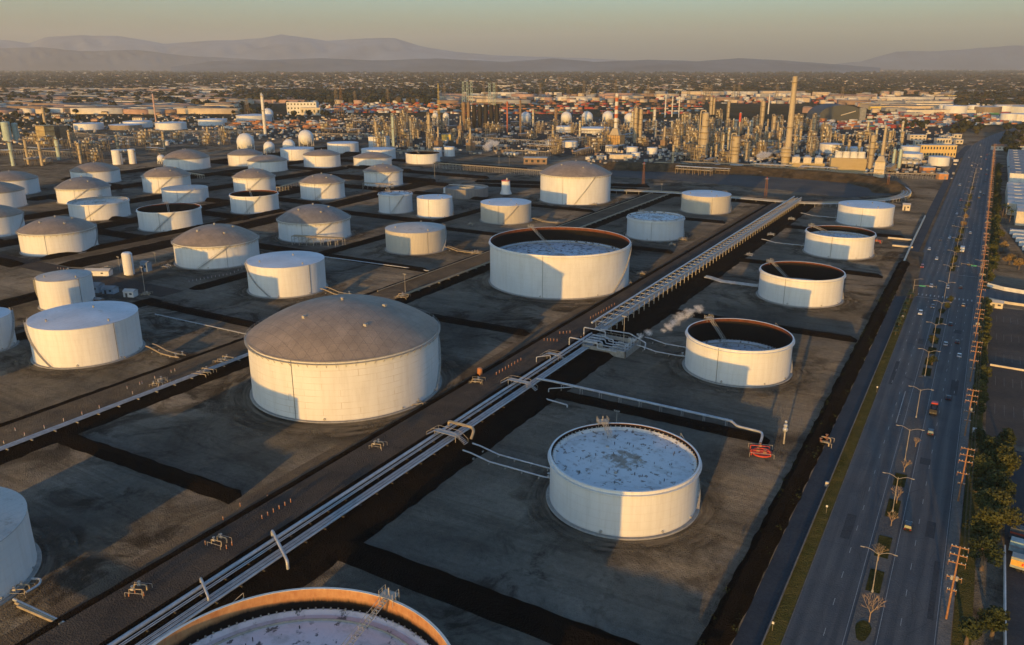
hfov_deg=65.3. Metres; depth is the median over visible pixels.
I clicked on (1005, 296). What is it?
side street
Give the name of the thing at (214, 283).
berm
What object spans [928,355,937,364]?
leafy tree
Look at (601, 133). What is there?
process structure
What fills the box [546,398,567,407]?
pipe stub
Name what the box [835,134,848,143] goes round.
process structure
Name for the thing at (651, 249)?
berm
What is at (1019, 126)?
broadleaf tree
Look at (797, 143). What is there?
slim tower
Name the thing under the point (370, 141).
industrial building
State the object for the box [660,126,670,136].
process structure
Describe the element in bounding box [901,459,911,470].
bare tree
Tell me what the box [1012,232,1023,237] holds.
storage trailer
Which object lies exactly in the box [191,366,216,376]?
valve manifold
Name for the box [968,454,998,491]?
leafy tree
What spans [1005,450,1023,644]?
yard
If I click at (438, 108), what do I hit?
lattice tower
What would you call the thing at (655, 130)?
slim tower
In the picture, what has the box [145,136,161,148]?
process structure
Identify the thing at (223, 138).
process structure
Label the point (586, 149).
pipe rack
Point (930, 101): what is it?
warehouse
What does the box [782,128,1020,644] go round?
avenue
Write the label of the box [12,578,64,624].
feed pipes
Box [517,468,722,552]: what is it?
gravel apron
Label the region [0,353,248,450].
pipeline bundle
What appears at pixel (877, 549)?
bare tree
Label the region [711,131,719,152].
process structure
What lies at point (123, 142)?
process structure
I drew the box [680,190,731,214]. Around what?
storage tank
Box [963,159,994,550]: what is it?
power line
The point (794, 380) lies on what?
gravel apron
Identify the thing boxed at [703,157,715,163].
pipe rack
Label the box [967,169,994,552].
power line
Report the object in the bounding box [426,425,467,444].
crossover bridge
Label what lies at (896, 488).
street lamp
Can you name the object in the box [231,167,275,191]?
storage tank
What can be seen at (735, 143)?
process column
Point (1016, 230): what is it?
storage trailer
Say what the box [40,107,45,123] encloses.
process column
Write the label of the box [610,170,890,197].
basin floor
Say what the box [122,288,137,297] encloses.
shed
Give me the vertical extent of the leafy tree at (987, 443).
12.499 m
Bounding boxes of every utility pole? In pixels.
[945,544,968,618]
[957,446,974,500]
[964,389,978,435]
[969,341,982,381]
[973,309,984,343]
[976,281,986,315]
[979,260,988,292]
[980,247,988,272]
[982,233,989,258]
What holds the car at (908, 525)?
on the avenue
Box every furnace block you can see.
[34,125,55,144]
[54,124,68,144]
[606,128,624,144]
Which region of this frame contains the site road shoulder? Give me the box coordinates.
[0,204,764,644]
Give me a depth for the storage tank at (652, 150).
1148.48 m
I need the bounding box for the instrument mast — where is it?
[783,420,787,443]
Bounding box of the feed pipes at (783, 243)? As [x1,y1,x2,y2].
[762,239,803,246]
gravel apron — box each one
[0,525,78,618]
[11,332,161,377]
[156,250,269,273]
[210,351,464,438]
[234,277,342,301]
[266,229,363,244]
[376,242,453,256]
[466,270,644,307]
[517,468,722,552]
[529,194,622,207]
[621,231,690,242]
[665,352,811,395]
[742,287,857,311]
[793,245,884,261]
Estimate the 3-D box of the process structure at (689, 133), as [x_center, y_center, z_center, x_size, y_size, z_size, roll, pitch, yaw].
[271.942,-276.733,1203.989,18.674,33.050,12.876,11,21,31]
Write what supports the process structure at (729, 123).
on the ground at (474, 523)
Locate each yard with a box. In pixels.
[228,113,961,176]
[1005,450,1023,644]
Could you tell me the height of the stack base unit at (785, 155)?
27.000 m
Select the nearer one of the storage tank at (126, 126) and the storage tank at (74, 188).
the storage tank at (74, 188)
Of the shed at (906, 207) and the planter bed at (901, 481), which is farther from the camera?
the shed at (906, 207)
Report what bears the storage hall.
on the ground at (474, 523)
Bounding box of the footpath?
[912,259,920,296]
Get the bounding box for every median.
[846,416,922,644]
[919,303,947,378]
[947,218,967,272]
[963,169,978,210]
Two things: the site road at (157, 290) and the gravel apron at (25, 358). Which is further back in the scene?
the site road at (157, 290)
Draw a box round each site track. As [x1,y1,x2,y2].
[0,193,668,445]
[46,212,284,262]
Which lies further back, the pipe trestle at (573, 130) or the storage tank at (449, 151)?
the pipe trestle at (573, 130)
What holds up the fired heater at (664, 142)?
on the refinery yard at (648, 135)
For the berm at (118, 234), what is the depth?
591.66 m
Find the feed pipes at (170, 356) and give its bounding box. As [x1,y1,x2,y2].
[145,343,185,357]
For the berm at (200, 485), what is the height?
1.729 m
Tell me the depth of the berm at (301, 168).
979.63 m
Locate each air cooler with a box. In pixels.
[23,156,45,165]
[492,144,509,151]
[606,145,618,153]
[671,152,688,160]
[769,150,780,158]
[900,158,920,167]
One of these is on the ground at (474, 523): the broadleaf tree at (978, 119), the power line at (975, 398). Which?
the broadleaf tree at (978, 119)
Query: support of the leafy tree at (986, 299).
on the ground at (474, 523)
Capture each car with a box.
[903,520,912,531]
[927,428,933,435]
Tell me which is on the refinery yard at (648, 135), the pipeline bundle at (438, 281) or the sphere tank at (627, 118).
the sphere tank at (627, 118)
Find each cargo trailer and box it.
[1009,524,1023,538]
[1009,536,1023,553]
[1010,552,1023,573]
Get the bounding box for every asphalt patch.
[840,513,856,539]
[888,361,899,383]
[919,457,930,465]
[925,521,935,538]
[927,561,939,619]
[949,380,958,395]
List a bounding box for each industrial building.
[286,102,318,114]
[300,107,322,114]
[368,136,389,146]
[442,134,451,140]
[524,157,547,164]
[609,154,632,158]
[868,106,886,109]
[907,134,926,140]
[917,144,957,157]
[919,166,935,172]
[933,138,951,143]
[936,173,948,179]
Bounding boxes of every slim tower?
[66,130,71,146]
[75,142,82,163]
[114,134,119,148]
[160,131,165,147]
[531,109,534,126]
[578,120,581,138]
[631,111,633,126]
[654,120,657,137]
[671,145,675,162]
[675,138,679,152]
[714,144,717,158]
[726,127,731,149]
[747,140,751,159]
[777,130,781,148]
[792,135,797,153]
[796,135,799,149]
[799,128,802,139]
[846,139,851,150]
[856,139,862,151]
[874,127,878,141]
[887,130,892,148]
[899,121,904,140]
[900,131,905,148]
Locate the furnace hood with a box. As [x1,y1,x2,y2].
[873,156,886,177]
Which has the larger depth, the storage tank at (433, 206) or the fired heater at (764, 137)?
the fired heater at (764, 137)
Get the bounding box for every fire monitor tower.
[642,162,644,183]
[764,177,768,197]
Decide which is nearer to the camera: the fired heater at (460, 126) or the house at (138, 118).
the fired heater at (460, 126)
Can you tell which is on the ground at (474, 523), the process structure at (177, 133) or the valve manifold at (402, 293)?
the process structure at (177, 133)
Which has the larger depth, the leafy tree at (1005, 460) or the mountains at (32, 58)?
the mountains at (32, 58)
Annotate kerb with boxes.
[781,295,914,644]
[936,154,992,644]
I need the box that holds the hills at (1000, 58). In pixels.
[839,45,1023,70]
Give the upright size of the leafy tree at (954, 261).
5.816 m
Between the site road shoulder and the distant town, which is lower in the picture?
the site road shoulder
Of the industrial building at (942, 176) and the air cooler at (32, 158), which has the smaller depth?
the industrial building at (942, 176)
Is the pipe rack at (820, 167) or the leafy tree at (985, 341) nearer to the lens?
the leafy tree at (985, 341)
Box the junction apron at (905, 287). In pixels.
[896,251,924,296]
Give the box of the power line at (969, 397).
[956,164,992,544]
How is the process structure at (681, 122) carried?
on the ground at (474, 523)
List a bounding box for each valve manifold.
[7,581,30,597]
[124,580,152,596]
[149,379,165,386]
[155,376,170,383]
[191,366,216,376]
[207,533,231,549]
[215,354,233,364]
[369,439,384,450]
[395,292,410,298]
[470,376,483,383]
[748,442,774,457]
[820,434,834,447]
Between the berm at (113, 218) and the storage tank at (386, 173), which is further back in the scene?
the storage tank at (386, 173)
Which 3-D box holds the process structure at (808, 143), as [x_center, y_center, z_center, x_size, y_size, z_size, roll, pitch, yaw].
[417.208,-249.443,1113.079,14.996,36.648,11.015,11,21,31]
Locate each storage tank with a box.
[0,170,41,194]
[0,182,28,207]
[0,205,24,237]
[0,307,19,351]
[0,487,41,605]
[15,215,98,256]
[23,301,145,369]
[33,268,94,310]
[54,175,111,204]
[67,195,131,220]
[70,161,121,182]
[73,122,103,129]
[108,123,141,129]
[122,120,152,127]
[136,202,203,231]
[140,165,190,193]
[152,584,450,644]
[155,121,186,129]
[161,185,208,202]
[162,148,210,170]
[171,223,259,269]
[197,118,226,125]
[227,148,262,166]
[229,188,279,214]
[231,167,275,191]
[236,114,271,121]
[244,251,327,298]
[244,294,441,422]
[247,154,288,171]
[276,203,351,242]
[280,147,313,160]
[299,172,345,200]
[303,148,341,167]
[327,141,359,153]
[353,151,392,165]
[361,147,396,158]
[363,163,403,186]
[377,188,413,213]
[385,221,446,254]
[405,150,440,164]
[416,194,453,218]
[433,147,442,156]
[444,146,454,156]
[480,198,531,224]
[488,224,631,299]
[539,160,611,204]
[546,416,701,540]
[556,126,573,132]
[562,141,577,147]
[578,126,610,133]
[604,145,617,151]
[625,209,684,241]
[626,146,637,152]
[631,152,640,157]
[646,147,657,154]
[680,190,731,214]
[682,314,794,387]
[756,258,845,307]
[802,223,876,259]
[818,143,840,153]
[835,200,894,227]
[845,146,862,151]
[896,152,922,164]
[901,145,920,152]
[927,155,949,166]
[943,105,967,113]
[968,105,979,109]
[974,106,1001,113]
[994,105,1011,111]
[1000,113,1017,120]
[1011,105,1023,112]
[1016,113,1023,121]
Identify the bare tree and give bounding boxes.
[860,593,884,621]
[873,543,888,560]
[887,511,898,524]
[891,486,902,502]
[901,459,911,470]
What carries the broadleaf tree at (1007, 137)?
on the ground at (474, 523)
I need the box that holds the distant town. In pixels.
[0,70,1022,113]
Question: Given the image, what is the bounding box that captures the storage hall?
[806,103,866,120]
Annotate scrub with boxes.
[694,289,894,644]
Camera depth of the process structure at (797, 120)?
1430.27 m
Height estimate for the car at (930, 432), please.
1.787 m
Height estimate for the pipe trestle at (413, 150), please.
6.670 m
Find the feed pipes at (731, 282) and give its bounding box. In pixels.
[704,275,758,287]
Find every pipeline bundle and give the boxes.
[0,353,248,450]
[107,332,602,644]
[377,192,670,294]
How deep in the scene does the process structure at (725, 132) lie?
1283.39 m
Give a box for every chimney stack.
[613,93,618,127]
[738,113,741,135]
[785,76,797,160]
[880,125,887,155]
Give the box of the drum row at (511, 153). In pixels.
[503,152,518,155]
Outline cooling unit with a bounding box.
[788,155,824,168]
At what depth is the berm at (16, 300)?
426.00 m
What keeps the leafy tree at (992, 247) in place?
on the ground at (474, 523)
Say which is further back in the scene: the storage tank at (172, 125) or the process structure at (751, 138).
the storage tank at (172, 125)
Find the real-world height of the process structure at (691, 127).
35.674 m
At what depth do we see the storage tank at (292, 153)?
1072.13 m
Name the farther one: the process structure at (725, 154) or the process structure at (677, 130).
the process structure at (677, 130)
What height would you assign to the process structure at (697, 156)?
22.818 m
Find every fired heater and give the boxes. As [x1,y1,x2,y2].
[434,127,442,149]
[456,130,461,144]
[457,116,463,132]
[466,128,474,152]
[660,127,667,148]
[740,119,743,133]
[761,126,767,141]
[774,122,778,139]
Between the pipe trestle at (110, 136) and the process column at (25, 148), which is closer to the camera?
the process column at (25, 148)
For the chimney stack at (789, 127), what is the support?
on the ground at (474, 523)
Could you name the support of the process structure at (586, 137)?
on the ground at (474, 523)
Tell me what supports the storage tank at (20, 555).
on the ground at (474, 523)
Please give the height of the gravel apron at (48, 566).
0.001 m
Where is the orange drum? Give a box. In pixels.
[477,367,482,375]
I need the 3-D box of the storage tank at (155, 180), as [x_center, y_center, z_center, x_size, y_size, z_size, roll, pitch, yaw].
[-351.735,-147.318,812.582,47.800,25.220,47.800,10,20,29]
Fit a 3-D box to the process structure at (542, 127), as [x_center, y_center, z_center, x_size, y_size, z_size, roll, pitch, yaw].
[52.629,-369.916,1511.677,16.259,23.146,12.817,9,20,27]
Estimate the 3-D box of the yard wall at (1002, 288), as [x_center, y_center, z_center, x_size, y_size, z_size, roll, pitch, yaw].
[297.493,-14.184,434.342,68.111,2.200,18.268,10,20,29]
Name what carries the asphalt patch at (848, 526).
on the avenue
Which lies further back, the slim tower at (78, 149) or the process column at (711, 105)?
the process column at (711, 105)
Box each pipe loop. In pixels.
[199,577,209,600]
[271,530,289,569]
[447,420,474,438]
[548,386,572,391]
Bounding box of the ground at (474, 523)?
[0,71,1023,644]
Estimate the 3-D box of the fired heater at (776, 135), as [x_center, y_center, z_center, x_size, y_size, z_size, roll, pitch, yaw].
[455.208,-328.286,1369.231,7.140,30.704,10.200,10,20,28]
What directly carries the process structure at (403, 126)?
on the ground at (474, 523)
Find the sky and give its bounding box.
[0,0,1023,63]
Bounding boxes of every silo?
[0,121,12,140]
[11,123,19,139]
[110,149,122,164]
[121,252,134,275]
[126,149,136,163]
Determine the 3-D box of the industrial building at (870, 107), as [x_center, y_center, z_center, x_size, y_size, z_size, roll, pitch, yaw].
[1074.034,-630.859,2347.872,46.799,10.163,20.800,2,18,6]
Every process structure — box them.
[23,150,37,160]
[26,131,36,143]
[37,134,56,147]
[52,138,68,148]
[69,140,88,159]
[79,137,90,148]
[85,140,101,154]
[86,147,101,158]
[87,149,103,161]
[95,139,111,150]
[114,137,130,148]
[133,129,151,140]
[134,133,150,145]
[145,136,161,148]
[170,130,183,140]
[198,133,214,145]
[218,126,229,144]
[318,122,330,131]
[343,121,356,131]
[373,122,383,131]
[373,132,385,146]
[378,115,385,128]
[383,121,390,138]
[390,116,398,133]
[397,129,412,147]
[398,116,405,134]
[399,108,408,128]
[412,118,420,134]
[412,124,417,137]
[420,120,426,131]
[422,120,432,132]
[424,129,435,144]
[426,132,433,150]
[436,120,445,131]
[450,128,457,140]
[462,133,472,140]
[464,117,471,129]
[483,121,495,134]
[494,122,503,132]
[526,128,536,138]
[535,121,544,132]
[547,131,559,148]
[550,118,558,128]
[550,137,563,153]
[569,122,576,132]
[582,134,591,146]
[588,135,606,149]
[590,142,599,152]
[598,130,606,138]
[602,129,610,143]
[609,118,620,128]
[621,124,628,133]
[636,136,648,145]
[645,119,654,131]
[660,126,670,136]
[673,123,682,145]
[675,120,683,141]
[678,141,691,158]
[681,112,689,135]
[685,124,694,141]
[686,138,694,155]
[687,128,698,145]
[690,145,704,161]
[691,113,699,133]
[691,130,698,153]
[707,135,712,151]
[708,122,713,136]
[709,117,714,138]
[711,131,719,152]
[712,128,723,148]
[715,108,722,126]
[718,149,729,164]
[724,118,733,130]
[724,128,731,143]
[731,126,737,134]
[739,139,751,151]
[741,133,749,143]
[742,117,748,127]
[749,134,755,145]
[750,145,758,157]
[754,124,761,141]
[757,140,767,159]
[763,130,773,139]
[764,140,777,151]
[776,115,783,128]
[777,126,784,144]
[794,113,803,134]
[802,117,811,130]
[805,130,817,156]
[812,113,819,134]
[820,122,828,136]
[821,124,831,142]
[823,131,840,142]
[831,143,846,152]
[833,145,845,154]
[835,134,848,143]
[856,129,873,140]
[863,142,881,154]
[879,140,896,151]
[886,128,895,143]
[888,149,899,163]
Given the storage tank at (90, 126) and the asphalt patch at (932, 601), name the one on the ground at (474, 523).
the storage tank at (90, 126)
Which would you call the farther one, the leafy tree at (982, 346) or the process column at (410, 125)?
the process column at (410, 125)
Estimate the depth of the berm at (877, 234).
594.07 m
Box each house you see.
[61,117,72,120]
[132,116,144,119]
[913,140,921,145]
[952,134,961,138]
[953,139,962,143]
[991,144,1006,150]
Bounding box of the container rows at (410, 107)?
[224,93,1021,128]
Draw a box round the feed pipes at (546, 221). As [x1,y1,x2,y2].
[532,218,559,223]
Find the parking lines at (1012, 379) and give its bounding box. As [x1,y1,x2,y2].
[994,318,1023,418]
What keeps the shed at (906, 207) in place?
on the ground at (474, 523)
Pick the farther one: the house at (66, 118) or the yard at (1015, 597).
the house at (66, 118)
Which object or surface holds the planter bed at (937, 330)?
on the median at (938, 315)
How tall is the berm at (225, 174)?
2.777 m
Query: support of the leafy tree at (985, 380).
on the ground at (474, 523)
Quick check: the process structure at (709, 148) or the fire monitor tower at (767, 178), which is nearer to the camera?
the fire monitor tower at (767, 178)
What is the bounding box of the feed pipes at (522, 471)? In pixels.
[462,443,549,478]
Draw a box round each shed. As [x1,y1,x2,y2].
[84,268,112,275]
[93,282,104,292]
[93,297,104,300]
[100,285,118,293]
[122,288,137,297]
[139,260,151,271]
[829,151,866,173]
[902,203,910,210]
[990,299,1003,308]
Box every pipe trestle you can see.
[13,149,104,157]
[70,132,136,141]
[151,131,262,134]
[189,172,204,178]
[276,180,300,191]
[291,235,344,246]
[312,133,371,137]
[362,182,392,188]
[396,149,433,155]
[435,162,542,175]
[463,136,546,145]
[504,149,550,155]
[546,130,600,133]
[654,135,687,141]
[683,161,785,167]
[790,168,867,174]
[866,172,938,178]
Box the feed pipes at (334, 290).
[320,286,350,294]
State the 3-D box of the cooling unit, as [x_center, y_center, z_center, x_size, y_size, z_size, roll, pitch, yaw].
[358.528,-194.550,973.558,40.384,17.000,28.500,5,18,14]
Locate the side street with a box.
[976,287,1023,302]
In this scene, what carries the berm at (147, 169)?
on the ground at (474, 523)
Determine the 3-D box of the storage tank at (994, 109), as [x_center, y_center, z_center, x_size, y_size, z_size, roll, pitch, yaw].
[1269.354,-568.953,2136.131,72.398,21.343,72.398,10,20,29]
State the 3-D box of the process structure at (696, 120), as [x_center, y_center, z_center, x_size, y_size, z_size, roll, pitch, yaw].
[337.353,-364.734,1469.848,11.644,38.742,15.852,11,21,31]
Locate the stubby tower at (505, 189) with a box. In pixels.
[500,178,511,194]
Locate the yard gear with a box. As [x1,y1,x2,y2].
[0,112,958,173]
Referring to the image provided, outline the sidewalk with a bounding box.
[937,150,995,644]
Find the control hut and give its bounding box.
[528,149,538,153]
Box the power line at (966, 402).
[952,157,992,543]
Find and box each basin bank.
[602,161,912,193]
[610,191,775,204]
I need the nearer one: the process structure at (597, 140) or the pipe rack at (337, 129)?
the process structure at (597, 140)
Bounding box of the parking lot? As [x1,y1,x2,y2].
[985,308,1023,446]
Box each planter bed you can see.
[855,620,871,640]
[865,568,884,593]
[874,535,891,558]
[885,498,900,518]
[893,473,906,487]
[921,367,931,375]
[924,357,932,365]
[927,347,936,353]
[932,328,940,333]
[935,317,943,324]
[949,264,955,270]
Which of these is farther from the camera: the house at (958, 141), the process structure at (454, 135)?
the process structure at (454, 135)
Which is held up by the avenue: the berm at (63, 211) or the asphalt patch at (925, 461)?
the asphalt patch at (925, 461)
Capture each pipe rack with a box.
[0,150,16,155]
[145,147,165,153]
[324,127,342,132]
[510,121,529,125]
[526,143,551,150]
[572,149,585,155]
[577,147,592,154]
[591,196,801,330]
[610,162,911,206]
[675,165,712,174]
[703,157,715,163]
[703,167,730,173]
[754,163,791,168]
[767,146,777,153]
[798,164,808,169]
[801,166,837,170]
[885,164,896,174]
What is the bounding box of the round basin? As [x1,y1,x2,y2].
[445,184,487,198]
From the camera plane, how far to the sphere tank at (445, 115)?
1684.22 m
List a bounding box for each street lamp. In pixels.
[861,545,897,592]
[883,472,914,511]
[897,425,924,459]
[913,386,931,417]
[918,348,940,376]
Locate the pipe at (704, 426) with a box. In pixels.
[556,391,769,444]
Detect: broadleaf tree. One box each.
[16,121,23,126]
[917,120,925,127]
[949,128,956,133]
[955,114,962,120]
[972,125,980,129]
[974,117,982,121]
[1001,136,1012,141]
[1003,123,1011,130]
[1007,141,1019,146]
[1015,124,1023,129]
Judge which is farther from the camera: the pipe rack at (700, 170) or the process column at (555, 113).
the process column at (555, 113)
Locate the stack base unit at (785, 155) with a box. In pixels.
[779,146,792,167]
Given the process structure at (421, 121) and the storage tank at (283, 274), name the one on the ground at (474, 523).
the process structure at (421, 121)
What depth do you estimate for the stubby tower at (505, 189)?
787.16 m
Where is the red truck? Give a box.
[929,401,937,415]
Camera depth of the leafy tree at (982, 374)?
313.18 m
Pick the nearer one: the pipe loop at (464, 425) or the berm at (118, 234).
the pipe loop at (464, 425)
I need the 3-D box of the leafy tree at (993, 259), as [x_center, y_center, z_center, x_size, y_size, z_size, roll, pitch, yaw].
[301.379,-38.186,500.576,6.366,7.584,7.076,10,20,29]
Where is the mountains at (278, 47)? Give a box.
[0,34,628,61]
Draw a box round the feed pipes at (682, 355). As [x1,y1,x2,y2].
[637,337,685,356]
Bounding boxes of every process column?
[6,139,15,165]
[21,137,29,164]
[35,139,43,165]
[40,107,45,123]
[53,137,61,159]
[152,94,156,122]
[260,93,266,133]
[374,119,376,133]
[391,113,395,147]
[409,117,412,142]
[426,112,430,130]
[506,101,507,131]
[519,100,520,133]
[554,107,557,129]
[632,106,638,142]
[637,107,643,140]
[652,107,656,127]
[664,95,666,116]
[698,110,709,154]
[709,95,712,114]
[712,98,715,114]
[720,132,725,153]
[725,100,730,128]
[729,133,740,162]
[743,140,749,160]
[759,99,765,127]
[771,114,776,133]
[811,117,816,140]
[866,132,876,170]
[892,149,896,166]
[897,149,903,168]
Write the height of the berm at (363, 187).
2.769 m
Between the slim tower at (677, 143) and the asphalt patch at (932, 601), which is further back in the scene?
the slim tower at (677, 143)
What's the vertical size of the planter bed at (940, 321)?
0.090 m
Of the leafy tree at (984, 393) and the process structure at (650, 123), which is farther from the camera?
the process structure at (650, 123)
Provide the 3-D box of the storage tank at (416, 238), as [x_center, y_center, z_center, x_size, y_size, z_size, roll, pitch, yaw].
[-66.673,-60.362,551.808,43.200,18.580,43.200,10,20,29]
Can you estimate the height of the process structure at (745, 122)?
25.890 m
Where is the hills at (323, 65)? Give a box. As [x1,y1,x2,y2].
[171,58,879,73]
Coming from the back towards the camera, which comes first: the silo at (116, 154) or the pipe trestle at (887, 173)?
the silo at (116, 154)
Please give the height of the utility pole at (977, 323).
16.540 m
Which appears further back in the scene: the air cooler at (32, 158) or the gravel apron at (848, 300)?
the air cooler at (32, 158)
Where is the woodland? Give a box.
[0,69,1023,105]
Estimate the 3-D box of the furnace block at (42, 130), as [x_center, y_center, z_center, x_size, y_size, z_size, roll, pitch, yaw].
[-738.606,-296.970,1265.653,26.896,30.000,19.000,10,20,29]
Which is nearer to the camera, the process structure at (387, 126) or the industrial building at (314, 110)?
the process structure at (387, 126)
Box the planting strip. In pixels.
[951,166,995,644]
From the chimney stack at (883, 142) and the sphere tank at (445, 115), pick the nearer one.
the chimney stack at (883, 142)
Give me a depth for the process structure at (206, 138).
1278.83 m
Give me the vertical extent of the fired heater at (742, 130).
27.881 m
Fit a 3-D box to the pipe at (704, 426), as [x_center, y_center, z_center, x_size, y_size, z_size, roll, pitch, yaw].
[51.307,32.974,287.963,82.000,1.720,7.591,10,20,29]
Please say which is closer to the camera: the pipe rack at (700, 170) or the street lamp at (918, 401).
the street lamp at (918, 401)
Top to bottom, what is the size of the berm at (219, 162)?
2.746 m
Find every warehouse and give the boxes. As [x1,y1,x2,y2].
[855,102,888,105]
[860,103,913,107]
[867,105,922,108]
[881,107,908,110]
[897,109,975,113]
[900,112,923,115]
[906,100,953,102]
[910,103,954,104]
[918,105,938,108]
[1005,182,1023,214]
[1007,149,1023,182]
[1014,204,1023,225]
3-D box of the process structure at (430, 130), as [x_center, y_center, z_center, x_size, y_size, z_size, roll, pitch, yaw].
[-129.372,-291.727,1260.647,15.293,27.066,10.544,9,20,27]
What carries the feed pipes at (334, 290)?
on the ground at (474, 523)
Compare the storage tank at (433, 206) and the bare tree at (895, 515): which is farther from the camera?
the storage tank at (433, 206)
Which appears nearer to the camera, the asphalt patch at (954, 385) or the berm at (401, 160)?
the asphalt patch at (954, 385)
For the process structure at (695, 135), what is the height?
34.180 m
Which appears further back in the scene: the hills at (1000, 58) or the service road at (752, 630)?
the hills at (1000, 58)
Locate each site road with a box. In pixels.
[0,254,181,296]
[26,199,785,644]
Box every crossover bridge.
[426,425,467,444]
[501,375,537,390]
[540,350,566,361]
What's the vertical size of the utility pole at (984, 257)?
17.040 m
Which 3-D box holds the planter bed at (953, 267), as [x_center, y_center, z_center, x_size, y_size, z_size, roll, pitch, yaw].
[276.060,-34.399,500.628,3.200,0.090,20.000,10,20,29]
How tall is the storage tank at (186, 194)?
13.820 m
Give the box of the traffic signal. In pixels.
[913,279,936,290]
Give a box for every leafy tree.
[928,335,938,342]
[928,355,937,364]
[944,302,950,309]
[946,295,953,302]
[950,257,956,263]
[957,616,987,644]
[962,505,1006,549]
[964,534,1004,570]
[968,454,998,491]
[969,427,990,451]
[970,468,1016,497]
[972,379,987,392]
[972,486,1023,527]
[973,406,985,418]
[974,399,986,410]
[975,364,991,376]
[975,387,988,396]
[975,435,1014,456]
[976,359,988,366]
[976,377,988,384]
[976,605,1010,639]
[977,344,985,349]
[977,372,988,378]
[977,395,989,403]
[978,329,989,338]
[978,337,988,344]
[979,316,992,324]
[979,334,991,342]
[981,297,991,303]
[981,303,992,311]
[981,312,991,319]
[981,321,992,328]
[983,308,991,313]
[984,270,995,278]
[984,443,1022,479]
[986,243,999,253]
[988,256,998,262]
[990,214,1000,220]
[996,427,1016,444]
[998,229,1005,236]
[999,240,1008,250]
[1002,253,1017,264]
[1013,258,1023,269]
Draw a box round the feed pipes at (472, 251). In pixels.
[446,246,475,253]
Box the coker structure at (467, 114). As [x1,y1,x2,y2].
[461,81,502,129]
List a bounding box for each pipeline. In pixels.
[155,314,245,333]
[324,256,428,270]
[536,378,763,444]
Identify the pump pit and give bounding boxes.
[569,327,645,358]
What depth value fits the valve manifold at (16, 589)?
190.18 m
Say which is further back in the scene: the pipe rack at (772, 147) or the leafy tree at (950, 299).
the pipe rack at (772, 147)
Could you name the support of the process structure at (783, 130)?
on the ground at (474, 523)
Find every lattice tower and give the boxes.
[334,85,338,115]
[339,86,343,116]
[437,85,439,118]
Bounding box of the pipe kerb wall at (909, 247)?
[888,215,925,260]
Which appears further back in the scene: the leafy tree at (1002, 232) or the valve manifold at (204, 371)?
the leafy tree at (1002, 232)
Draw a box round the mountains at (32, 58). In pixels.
[0,47,255,71]
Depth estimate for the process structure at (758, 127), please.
1313.48 m
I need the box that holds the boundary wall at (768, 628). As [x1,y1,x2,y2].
[761,296,906,644]
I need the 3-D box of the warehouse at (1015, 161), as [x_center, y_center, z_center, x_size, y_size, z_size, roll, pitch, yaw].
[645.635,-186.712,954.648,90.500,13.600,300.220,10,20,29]
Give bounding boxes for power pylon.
[482,83,485,101]
[538,83,541,101]
[705,85,709,101]
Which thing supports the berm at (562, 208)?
on the ground at (474, 523)
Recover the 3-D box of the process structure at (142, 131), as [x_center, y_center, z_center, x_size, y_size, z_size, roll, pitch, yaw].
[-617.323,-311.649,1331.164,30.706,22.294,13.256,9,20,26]
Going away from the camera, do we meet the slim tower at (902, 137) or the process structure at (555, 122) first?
the slim tower at (902, 137)
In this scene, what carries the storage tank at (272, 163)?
on the ground at (474, 523)
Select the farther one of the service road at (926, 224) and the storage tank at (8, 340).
the service road at (926, 224)
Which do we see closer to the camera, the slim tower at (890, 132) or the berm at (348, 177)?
the berm at (348, 177)
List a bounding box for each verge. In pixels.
[763,299,912,644]
[919,157,962,251]
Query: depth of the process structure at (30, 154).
1065.15 m
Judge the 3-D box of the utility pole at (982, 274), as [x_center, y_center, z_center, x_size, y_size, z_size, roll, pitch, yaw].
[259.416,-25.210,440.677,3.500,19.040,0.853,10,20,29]
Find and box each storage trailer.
[1009,229,1023,233]
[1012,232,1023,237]
[1015,236,1023,242]
[1018,240,1023,246]
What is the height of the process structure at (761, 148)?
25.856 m
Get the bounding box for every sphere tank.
[157,153,163,163]
[236,132,254,149]
[263,140,274,153]
[265,107,273,119]
[282,138,294,146]
[298,129,313,145]
[432,112,437,125]
[443,112,448,125]
[521,111,530,124]
[561,111,571,123]
[582,110,592,122]
[602,110,612,122]
[624,112,631,124]
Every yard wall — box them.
[987,283,1023,293]
[990,298,1023,305]
[990,364,1023,370]
[1003,545,1006,644]
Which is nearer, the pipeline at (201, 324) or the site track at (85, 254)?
the pipeline at (201, 324)
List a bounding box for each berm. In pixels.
[0,188,300,247]
[0,194,673,464]
[0,257,24,267]
[0,292,37,307]
[15,203,769,644]
[15,298,161,340]
[24,166,348,219]
[26,152,360,200]
[40,209,284,259]
[49,195,56,199]
[57,433,241,503]
[58,181,428,266]
[61,147,326,179]
[66,210,126,220]
[97,228,148,240]
[98,199,817,644]
[148,300,258,327]
[189,208,480,289]
[201,210,249,219]
[205,198,228,202]
[212,161,227,164]
[217,172,234,176]
[259,243,314,251]
[276,185,299,189]
[278,197,321,203]
[287,165,326,170]
[306,173,363,179]
[308,171,451,185]
[322,253,426,271]
[338,541,639,644]
[340,159,353,162]
[342,210,431,221]
[344,184,388,190]
[347,165,488,178]
[392,159,526,170]
[403,176,435,181]
[413,191,491,199]
[424,312,529,335]
[446,227,497,235]
[461,183,637,189]
[475,179,649,186]
[531,204,594,211]
[628,212,725,223]
[632,245,673,253]
[669,309,856,342]
[696,261,909,644]
[739,258,882,277]
[785,225,904,237]
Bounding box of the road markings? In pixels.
[823,150,990,644]
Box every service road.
[732,223,934,644]
[903,145,971,259]

